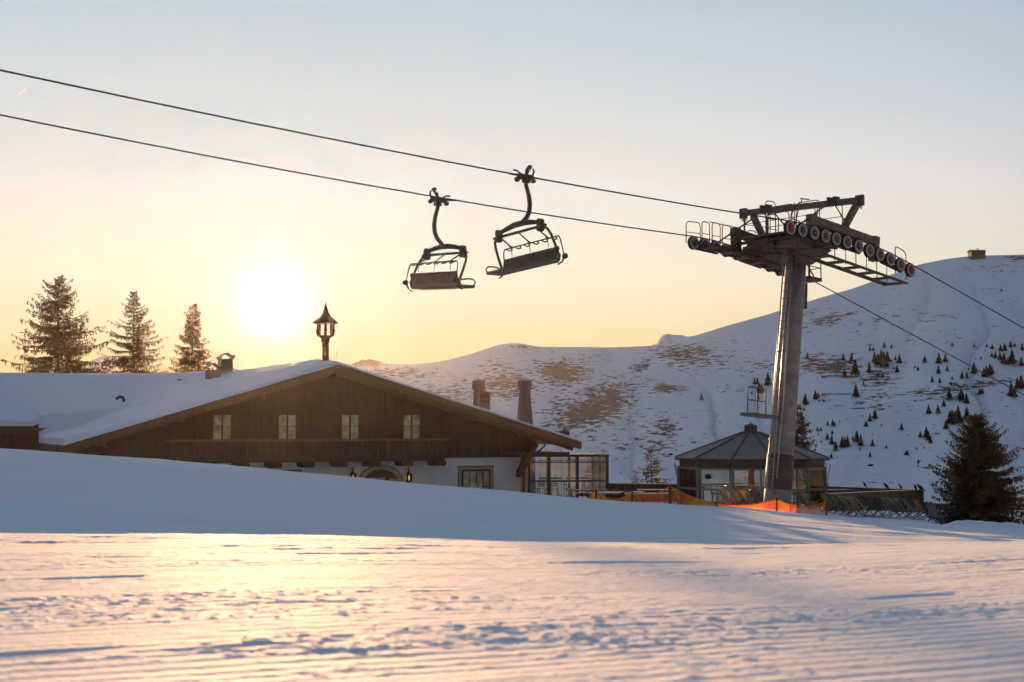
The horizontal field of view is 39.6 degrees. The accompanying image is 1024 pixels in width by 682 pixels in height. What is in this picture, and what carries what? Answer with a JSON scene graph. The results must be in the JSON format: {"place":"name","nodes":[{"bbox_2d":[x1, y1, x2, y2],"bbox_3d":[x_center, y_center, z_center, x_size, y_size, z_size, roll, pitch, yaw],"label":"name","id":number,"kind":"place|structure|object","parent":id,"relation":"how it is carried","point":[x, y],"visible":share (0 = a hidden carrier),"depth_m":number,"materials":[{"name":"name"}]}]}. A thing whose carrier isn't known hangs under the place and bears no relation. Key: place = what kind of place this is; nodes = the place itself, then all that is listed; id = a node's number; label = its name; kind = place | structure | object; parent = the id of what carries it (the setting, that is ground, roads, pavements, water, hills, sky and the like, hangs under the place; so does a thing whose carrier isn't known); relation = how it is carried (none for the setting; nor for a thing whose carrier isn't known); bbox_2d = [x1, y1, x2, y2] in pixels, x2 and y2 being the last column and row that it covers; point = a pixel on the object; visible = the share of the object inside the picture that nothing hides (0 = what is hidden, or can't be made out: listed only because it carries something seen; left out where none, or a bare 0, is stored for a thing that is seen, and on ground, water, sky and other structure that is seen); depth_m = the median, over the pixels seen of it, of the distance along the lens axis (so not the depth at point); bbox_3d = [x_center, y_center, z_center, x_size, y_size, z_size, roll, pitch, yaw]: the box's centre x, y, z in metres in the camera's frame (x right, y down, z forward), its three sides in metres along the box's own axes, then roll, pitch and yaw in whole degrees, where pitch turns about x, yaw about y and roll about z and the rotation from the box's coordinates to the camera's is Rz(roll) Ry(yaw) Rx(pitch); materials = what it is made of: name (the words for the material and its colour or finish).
{"place":"outdoors","nodes":[
{"label":"outdoors","id":0,"kind":"place"},
{"bbox_2d":[1,275,148,372],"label":"spruce tree","id":1,"kind":"object","parent":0,"point":[59,346],"visible":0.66,"depth_m":111.83,"materials":[{"name":"green plant"}]},
{"bbox_2d":[88,355,125,372],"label":"distant peak","id":2,"kind":"structure","parent":0,"point":[100,359],"depth_m":528.00,"materials":[{"name":"snow"}]},
{"bbox_2d":[97,290,168,372],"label":"spruce tree","id":3,"kind":"object","parent":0,"point":[138,358],"visible":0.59,"depth_m":107.96,"materials":[{"name":"green plant"}]},
{"bbox_2d":[168,303,216,372],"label":"spruce tree","id":4,"kind":"object","parent":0,"point":[188,360],"visible":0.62,"depth_m":103.94,"materials":[{"name":"green plant"}]},
{"bbox_2d":[0,448,1023,681],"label":"snow ground","id":5,"kind":"structure","parent":0,"point":[121,569],"depth_m":8.05,"materials":[{"name":"snow"}]},
{"bbox_2d":[0,302,581,493],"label":"chalet","id":6,"kind":"object","parent":5,"relation":"on","point":[324,415],"visible":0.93,"depth_m":75.89,"materials":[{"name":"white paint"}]},
{"bbox_2d":[212,414,231,438],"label":"window","id":7,"kind":"structure","parent":6,"relation":"in","point":[221,423],"depth_m":72.43,"materials":[{"name":"glass"}]},
{"bbox_2d":[277,414,296,438],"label":"window","id":8,"kind":"structure","parent":6,"relation":"in","point":[286,423],"depth_m":73.87,"materials":[{"name":"glass"}]},
{"bbox_2d":[340,414,359,438],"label":"window","id":9,"kind":"structure","parent":6,"relation":"in","point":[349,423],"depth_m":75.32,"materials":[{"name":"glass"}]},
{"bbox_2d":[365,470,398,481],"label":"door","id":10,"kind":"structure","parent":6,"relation":"in","point":[386,475],"depth_m":76.08,"materials":[{"name":"wood"}]},
{"bbox_2d":[402,414,420,438],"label":"window","id":11,"kind":"structure","parent":6,"relation":"in","point":[411,423],"depth_m":76.79,"materials":[{"name":"glass"}]},
{"bbox_2d":[462,469,490,488],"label":"window","id":12,"kind":"structure","parent":6,"relation":"in","point":[475,477],"depth_m":78.38,"materials":[{"name":"glass"}]},
{"bbox_2d":[530,482,537,493],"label":"terrace chair","id":13,"kind":"object","parent":5,"relation":"on","point":[533,488],"visible":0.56,"depth_m":81.83,"materials":[{"name":"metal"}]},
{"bbox_2d":[538,482,545,494],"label":"terrace chair","id":14,"kind":"object","parent":5,"relation":"on","point":[543,484],"visible":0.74,"depth_m":81.77,"materials":[{"name":"metal"}]},
{"bbox_2d":[499,450,608,499],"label":"winter garden","id":15,"kind":"object","parent":5,"relation":"on","point":[599,477],"visible":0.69,"depth_m":79.57,"materials":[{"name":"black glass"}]},
{"bbox_2d":[551,482,558,495],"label":"terrace chair","id":16,"kind":"object","parent":5,"relation":"on","point":[555,488],"visible":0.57,"depth_m":81.83,"materials":[{"name":"metal"}]},
{"bbox_2d":[564,482,572,495],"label":"terrace chair","id":17,"kind":"object","parent":5,"relation":"on","point":[567,488],"visible":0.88,"depth_m":82.03,"materials":[{"name":"metal"}]},
{"bbox_2d":[578,491,589,497],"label":"planter","id":18,"kind":"object","parent":5,"relation":"on","point":[582,495],"visible":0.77,"depth_m":65.59,"materials":[{"name":"grey metal"}]},
{"bbox_2d":[582,482,588,491],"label":"terrace chair","id":19,"kind":"object","parent":5,"relation":"on","point":[583,484],"visible":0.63,"depth_m":81.58,"materials":[{"name":"metal"}]},
{"bbox_2d":[566,489,607,499],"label":"terrace table","id":20,"kind":"object","parent":5,"relation":"on","point":[571,490],"visible":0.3,"depth_m":75.37,"materials":[{"name":"brown wood"}]},
{"bbox_2d":[585,452,593,497],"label":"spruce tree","id":21,"kind":"object","parent":5,"relation":"on","point":[589,475],"visible":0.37,"depth_m":85.62,"materials":[{"name":"green plant"}]},
{"bbox_2d":[574,492,620,498],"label":"terrace table","id":22,"kind":"object","parent":5,"relation":"on","point":[613,493],"visible":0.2,"depth_m":68.78,"materials":[{"name":"brown wood"}]},
{"bbox_2d":[608,489,617,497],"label":"terrace chair","id":23,"kind":"object","parent":5,"relation":"on","point":[612,494],"visible":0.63,"depth_m":70.49,"materials":[{"name":"metal"}]},
{"bbox_2d":[599,491,643,501],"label":"terrace table","id":24,"kind":"object","parent":5,"relation":"on","point":[622,492],"visible":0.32,"depth_m":71.72,"materials":[{"name":"brown wood"}]},
{"bbox_2d":[623,488,630,501],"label":"terrace chair","id":25,"kind":"object","parent":5,"relation":"on","point":[626,492],"visible":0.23,"depth_m":70.85,"materials":[{"name":"metal"}]},
{"bbox_2d":[607,483,676,501],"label":"parapet","id":26,"kind":"structure","parent":5,"relation":"on","point":[632,486],"depth_m":79.11,"materials":[{"name":"brown wood"}]},
{"bbox_2d":[624,493,666,501],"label":"terrace table","id":27,"kind":"object","parent":5,"relation":"on","point":[649,493],"visible":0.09,"depth_m":67.33,"materials":[{"name":"brown wood"}]},
{"bbox_2d":[633,446,672,484],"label":"spruce tree","id":28,"kind":"object","parent":5,"relation":"on","point":[649,470],"visible":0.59,"depth_m":91.53,"materials":[{"name":"green plant"}]},
{"bbox_2d":[637,489,674,503],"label":"terrace table","id":29,"kind":"object","parent":5,"relation":"on","point":[644,490],"visible":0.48,"depth_m":74.39,"materials":[{"name":"brown wood"}]},
{"bbox_2d":[700,486,710,503],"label":"bar table","id":30,"kind":"object","parent":5,"relation":"on","point":[703,492],"visible":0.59,"depth_m":70.33,"materials":[{"name":"metal"}]},
{"bbox_2d":[587,485,826,514],"bbox_3d":[7.238,6.052,52.996,9.456,1.395,0.722,1,-3,-12],"label":"safety net","id":31,"kind":"object","parent":5,"relation":"on","point":[670,499],"visible":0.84,"depth_m":52.96,"materials":[{"name":"plastic"}]},
{"bbox_2d":[711,486,717,501],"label":"bar stool","id":32,"kind":"object","parent":5,"relation":"on","point":[712,493],"visible":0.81,"depth_m":69.87,"materials":[{"name":"metal"}]},
{"bbox_2d":[717,488,736,504],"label":"deck chair","id":33,"kind":"object","parent":5,"relation":"on","point":[724,495],"visible":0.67,"depth_m":60.48,"materials":[{"name":"grey fabric"}]},
{"bbox_2d":[728,489,745,504],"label":"deck chair","id":34,"kind":"object","parent":5,"relation":"on","point":[733,493],"visible":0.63,"depth_m":60.95,"materials":[{"name":"grey fabric"}]},
{"bbox_2d":[725,471,763,505],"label":"bar counter","id":35,"kind":"object","parent":5,"relation":"on","point":[751,484],"visible":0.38,"depth_m":71.35,"materials":[{"name":"brown wood"}]},
{"bbox_2d":[738,490,754,504],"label":"deck chair","id":36,"kind":"object","parent":5,"relation":"on","point":[744,496],"visible":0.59,"depth_m":60.95,"materials":[{"name":"beige fabric"}]},
{"bbox_2d":[674,421,830,507],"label":"round pavilion","id":37,"kind":"structure","parent":5,"relation":"on","point":[747,448],"depth_m":69.61,"materials":[{"name":"grey metal"}]},
{"bbox_2d":[749,490,763,505],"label":"deck chair","id":38,"kind":"object","parent":5,"relation":"on","point":[754,495],"visible":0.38,"depth_m":60.32,"materials":[{"name":"grey fabric"}]},
{"bbox_2d":[792,487,799,506],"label":"bar stool","id":39,"kind":"object","parent":5,"relation":"on","point":[794,497],"visible":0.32,"depth_m":69.31,"materials":[{"name":"metal"}]},
{"bbox_2d":[686,194,914,509],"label":"lift tower","id":40,"kind":"structure","parent":5,"relation":"on","point":[790,252],"depth_m":57.19,"materials":[{"name":"metal"}]},
{"bbox_2d":[0,69,1023,328],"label":"haul rope","id":41,"kind":"object","parent":40,"relation":"attached to","point":[450,161],"visible":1,"depth_m":43.40,"materials":[{"name":"metal"}]},
{"bbox_2d":[485,165,567,278],"bbox_3d":[0.388,-3.958,45.698,1.110,3.517,3.187,3,-8,-38],"label":"lift chair","id":42,"kind":"object","parent":41,"relation":"hanging from","point":[541,258],"visible":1,"depth_m":45.68,"materials":[{"name":"metal"}]},
{"bbox_2d":[0,114,1023,394],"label":"haul rope","id":43,"kind":"object","parent":40,"relation":"attached to","point":[448,198],"visible":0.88,"depth_m":50.18,"materials":[{"name":"metal"}]},
{"bbox_2d":[403,187,475,291],"bbox_3d":[-2.594,-3.649,51.169,1.156,3.700,3.320,3,-1,-38],"label":"lift chair","id":44,"kind":"object","parent":43,"relation":"hanging from","point":[436,280],"visible":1,"depth_m":51.01,"materials":[{"name":"metal"}]},
{"bbox_2d":[793,491,814,508],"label":"deck chair","id":45,"kind":"object","parent":5,"relation":"on","point":[799,497],"visible":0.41,"depth_m":59.86,"materials":[{"name":"grey fabric"}]},
{"bbox_2d":[791,405,828,495],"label":"spruce tree","id":46,"kind":"object","parent":5,"relation":"on","point":[801,428],"visible":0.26,"depth_m":85.55,"materials":[{"name":"green plant"}]},
{"bbox_2d":[800,492,820,509],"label":"deck chair","id":47,"kind":"object","parent":5,"relation":"on","point":[806,498],"visible":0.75,"depth_m":58.95,"materials":[{"name":"beige fabric"}]},
{"bbox_2d":[819,493,842,511],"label":"deck chair","id":48,"kind":"object","parent":5,"relation":"on","point":[824,498],"visible":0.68,"depth_m":57.05,"materials":[{"name":"beige fabric"}]},
{"bbox_2d":[815,489,858,504],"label":"terrace table","id":49,"kind":"object","parent":5,"relation":"on","point":[848,490],"visible":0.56,"depth_m":69.41,"materials":[{"name":"brown wood"}]},
{"bbox_2d":[827,494,850,513],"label":"deck chair","id":50,"kind":"object","parent":5,"relation":"on","point":[834,502],"visible":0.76,"depth_m":56.78,"materials":[{"name":"green fabric"}]},
{"bbox_2d":[834,494,856,512],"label":"deck chair","id":51,"kind":"object","parent":5,"relation":"on","point":[842,502],"visible":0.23,"depth_m":57.70,"materials":[{"name":"beige fabric"}]},
{"bbox_2d":[838,496,863,515],"bbox_3d":[13.099,6.355,54.919,0.877,0.770,0.458,1,-4,-21],"label":"deck chair","id":52,"kind":"object","parent":5,"relation":"on","point":[844,501],"visible":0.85,"depth_m":54.83,"materials":[{"name":"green fabric"}]},
{"bbox_2d":[840,495,864,513],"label":"deck chair","id":53,"kind":"object","parent":5,"relation":"on","point":[850,505],"visible":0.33,"depth_m":57.25,"materials":[{"name":"wood"}]},
{"bbox_2d":[846,496,870,516],"bbox_3d":[13.307,6.344,54.613,0.877,0.770,0.458,2,-4,-33],"label":"deck chair","id":54,"kind":"object","parent":5,"relation":"on","point":[853,503],"visible":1,"depth_m":54.51,"materials":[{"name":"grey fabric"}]},
{"bbox_2d":[853,496,872,516],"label":"deck chair","id":55,"kind":"object","parent":5,"relation":"on","point":[861,500],"visible":0.66,"depth_m":54.91,"materials":[{"name":"fabric"}]},
{"bbox_2d":[828,486,910,492],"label":"plank wall","id":56,"kind":"structure","parent":5,"relation":"on","point":[862,489],"depth_m":69.80,"materials":[{"name":"brown wood"}]},
{"bbox_2d":[821,489,924,510],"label":"plank wall","id":57,"kind":"structure","parent":5,"relation":"on","point":[915,494],"depth_m":66.18,"materials":[{"name":"brown wood"}]},
{"bbox_2d":[864,497,883,516],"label":"deck chair","id":58,"kind":"object","parent":5,"relation":"on","point":[870,501],"visible":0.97,"depth_m":55.23,"materials":[{"name":"fabric"}]},
{"bbox_2d":[873,497,891,516],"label":"deck chair","id":59,"kind":"object","parent":5,"relation":"on","point":[880,504],"visible":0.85,"depth_m":55.44,"materials":[{"name":"fabric"}]},
{"bbox_2d":[882,498,906,517],"bbox_3d":[14.718,6.413,54.742,0.877,0.770,0.458,2,-4,-24],"label":"deck chair","id":60,"kind":"object","parent":5,"relation":"on","point":[888,504],"visible":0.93,"depth_m":54.64,"materials":[{"name":"beige fabric"}]},
{"bbox_2d":[888,498,909,517],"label":"deck chair","id":61,"kind":"object","parent":5,"relation":"on","point":[895,507],"visible":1,"depth_m":54.48,"materials":[{"name":"beige fabric"}]},
{"bbox_2d":[894,498,919,518],"bbox_3d":[15.220,6.436,54.762,0.877,0.770,0.458,2,-4,-27],"label":"deck chair","id":62,"kind":"object","parent":5,"relation":"on","point":[901,502],"visible":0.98,"depth_m":54.63,"materials":[{"name":"grey fabric"}]},
{"bbox_2d":[903,498,928,517],"bbox_3d":[15.784,6.518,55.518,0.877,0.770,0.458,1,-4,-22],"label":"deck chair","id":63,"kind":"object","parent":5,"relation":"on","point":[909,503],"visible":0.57,"depth_m":55.42,"materials":[{"name":"grey fabric"}]},
{"bbox_2d":[911,499,937,519],"bbox_3d":[15.721,6.420,54.194,0.877,0.770,0.458,1,-4,-19],"label":"deck chair","id":64,"kind":"object","parent":5,"relation":"on","point":[918,506],"visible":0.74,"depth_m":54.09,"materials":[{"name":"beige fabric"}]},
{"bbox_2d":[921,502,944,520],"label":"deck chair","id":65,"kind":"object","parent":5,"relation":"on","point":[924,503],"visible":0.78,"depth_m":54.11,"materials":[{"name":"grey fabric"}]},
{"bbox_2d":[925,504,943,523],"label":"deck chair","id":66,"kind":"object","parent":5,"relation":"on","point":[932,510],"visible":0.85,"depth_m":53.58,"materials":[{"name":"fabric"}]},
{"bbox_2d":[909,412,1023,524],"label":"spruce tree","id":67,"kind":"object","parent":5,"relation":"on","point":[975,492],"visible":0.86,"depth_m":65.10,"materials":[{"name":"green plant"}]},
{"bbox_2d":[0,0,1023,372],"label":"sky","id":68,"kind":"structure","parent":0,"point":[915,108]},
{"bbox_2d":[653,334,691,344],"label":"distant peak","id":69,"kind":"structure","parent":0,"point":[666,338],"depth_m":557.74,"materials":[{"name":"snow"}]},
{"bbox_2d":[350,255,1023,524],"bbox_3d":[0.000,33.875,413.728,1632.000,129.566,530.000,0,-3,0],"label":"mountain","id":70,"kind":"structure","parent":0,"point":[625,408],"depth_m":360.97,"materials":[{"name":"snow"}]},
{"bbox_2d":[764,372,771,385],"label":"spruce tree","id":71,"kind":"object","parent":70,"relation":"on","point":[767,380],"visible":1,"depth_m":361.79,"materials":[{"name":"plant"}]},
{"bbox_2d":[803,395,807,404],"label":"spruce tree","id":72,"kind":"object","parent":70,"relation":"on","point":[805,402],"visible":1,"depth_m":328.61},
{"bbox_2d":[829,435,834,444],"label":"spruce tree","id":73,"kind":"object","parent":70,"relation":"on","point":[831,441],"visible":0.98,"depth_m":296.18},
{"bbox_2d":[839,437,844,447],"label":"spruce tree","id":74,"kind":"object","parent":70,"relation":"on","point":[841,443],"visible":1,"depth_m":292.94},
{"bbox_2d":[821,375,863,377],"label":"snow fence","id":75,"kind":"object","parent":70,"relation":"on","point":[842,376],"visible":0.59,"depth_m":346.90,"materials":[{"name":"wood"}]},
{"bbox_2d":[848,352,853,361],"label":"spruce tree","id":76,"kind":"object","parent":70,"relation":"on","point":[851,359],"visible":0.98,"depth_m":361.13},
{"bbox_2d":[850,359,860,374],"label":"spruce tree","id":77,"kind":"object","parent":70,"relation":"on","point":[855,370],"visible":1,"depth_m":348.66,"materials":[{"name":"plant"}]},
{"bbox_2d":[852,384,859,396],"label":"spruce tree","id":78,"kind":"object","parent":70,"relation":"on","point":[856,393],"visible":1,"depth_m":327.38,"materials":[{"name":"plant"}]},
{"bbox_2d":[853,430,858,441],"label":"spruce tree","id":79,"kind":"object","parent":70,"relation":"on","point":[856,438],"visible":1,"depth_m":294.89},
{"bbox_2d":[857,434,864,445],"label":"spruce tree","id":80,"kind":"object","parent":70,"relation":"on","point":[860,441],"visible":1,"depth_m":293.15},
{"bbox_2d":[865,362,871,372],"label":"spruce tree","id":81,"kind":"object","parent":70,"relation":"on","point":[869,370],"visible":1,"depth_m":347.89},
{"bbox_2d":[871,352,876,361],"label":"spruce tree","id":82,"kind":"object","parent":70,"relation":"on","point":[874,358],"visible":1,"depth_m":356.29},
{"bbox_2d":[872,409,877,418],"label":"spruce tree","id":83,"kind":"object","parent":70,"relation":"on","point":[874,416],"visible":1,"depth_m":308.13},
{"bbox_2d":[874,354,880,364],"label":"spruce tree","id":84,"kind":"object","parent":70,"relation":"on","point":[877,361],"visible":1,"depth_m":353.55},
{"bbox_2d":[879,351,889,367],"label":"spruce tree","id":85,"kind":"object","parent":70,"relation":"on","point":[883,360],"visible":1,"depth_m":350.85,"materials":[{"name":"plant"}]},
{"bbox_2d":[885,351,892,361],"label":"spruce tree","id":86,"kind":"object","parent":70,"relation":"on","point":[887,356],"visible":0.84,"depth_m":355.08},
{"bbox_2d":[896,354,901,362],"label":"spruce tree","id":87,"kind":"object","parent":70,"relation":"on","point":[899,360],"visible":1,"depth_m":352.16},
{"bbox_2d":[922,426,927,438],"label":"spruce tree","id":88,"kind":"object","parent":70,"relation":"on","point":[925,433],"visible":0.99,"depth_m":290.55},
{"bbox_2d":[925,404,931,413],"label":"spruce tree","id":89,"kind":"object","parent":70,"relation":"on","point":[928,411],"visible":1,"depth_m":302.29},
{"bbox_2d":[936,353,941,362],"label":"spruce tree","id":90,"kind":"object","parent":70,"relation":"on","point":[939,359],"visible":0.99,"depth_m":336.77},
{"bbox_2d":[942,420,948,428],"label":"spruce tree","id":91,"kind":"object","parent":70,"relation":"on","point":[945,425],"visible":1,"depth_m":289.56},
{"bbox_2d":[945,388,952,399],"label":"spruce tree","id":92,"kind":"object","parent":70,"relation":"on","point":[949,395],"visible":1,"depth_m":307.10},
{"bbox_2d":[947,410,955,423],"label":"spruce tree","id":93,"kind":"object","parent":70,"relation":"on","point":[951,416],"visible":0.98,"depth_m":291.65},
{"bbox_2d":[951,411,958,423],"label":"spruce tree","id":94,"kind":"object","parent":70,"relation":"on","point":[955,418],"visible":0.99,"depth_m":291.45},
{"bbox_2d":[956,405,961,421],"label":"spruce tree","id":95,"kind":"object","parent":70,"relation":"on","point":[958,413],"visible":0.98,"depth_m":292.50,"materials":[{"name":"plant"}]},
{"bbox_2d":[957,388,965,400],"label":"spruce tree","id":96,"kind":"object","parent":70,"relation":"on","point":[961,395],"visible":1,"depth_m":306.86,"materials":[{"name":"plant"}]},
{"bbox_2d":[962,406,969,418],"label":"spruce tree","id":97,"kind":"object","parent":70,"relation":"on","point":[966,412],"visible":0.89,"depth_m":293.93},
{"bbox_2d":[963,393,969,402],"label":"spruce tree","id":98,"kind":"object","parent":70,"relation":"on","point":[966,400],"visible":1,"depth_m":305.26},
{"bbox_2d":[969,362,977,373],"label":"spruce tree","id":99,"kind":"object","parent":70,"relation":"on","point":[973,371],"visible":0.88,"depth_m":332.04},
{"bbox_2d":[967,248,985,259],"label":"mountain hut","id":100,"kind":"object","parent":70,"relation":"on","point":[976,254],"visible":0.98,"depth_m":447.37,"materials":[{"name":"paint"}]},
{"bbox_2d":[988,363,993,374],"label":"spruce tree","id":101,"kind":"object","parent":70,"relation":"on","point":[990,370],"visible":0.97,"depth_m":329.34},
{"bbox_2d":[1000,353,1007,363],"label":"spruce tree","id":102,"kind":"object","parent":70,"relation":"on","point":[1003,361],"visible":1,"depth_m":337.41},
{"bbox_2d":[1006,383,1016,396],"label":"spruce tree","id":103,"kind":"object","parent":70,"relation":"on","point":[1011,392],"visible":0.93,"depth_m":315.40,"materials":[{"name":"plant"}]},
{"bbox_2d":[1009,350,1017,363],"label":"spruce tree","id":104,"kind":"object","parent":70,"relation":"on","point":[1012,359],"visible":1,"depth_m":339.73,"materials":[{"name":"plant"}]},
{"bbox_2d":[1017,375,1023,388],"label":"spruce tree","id":105,"kind":"object","parent":70,"relation":"on","point":[1020,384],"visible":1,"depth_m":324.03,"materials":[{"name":"plant"}]},
{"bbox_2d":[1018,357,1023,365],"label":"spruce tree","id":106,"kind":"object","parent":70,"relation":"on","point":[1021,363],"visible":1,"depth_m":337.61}
]}

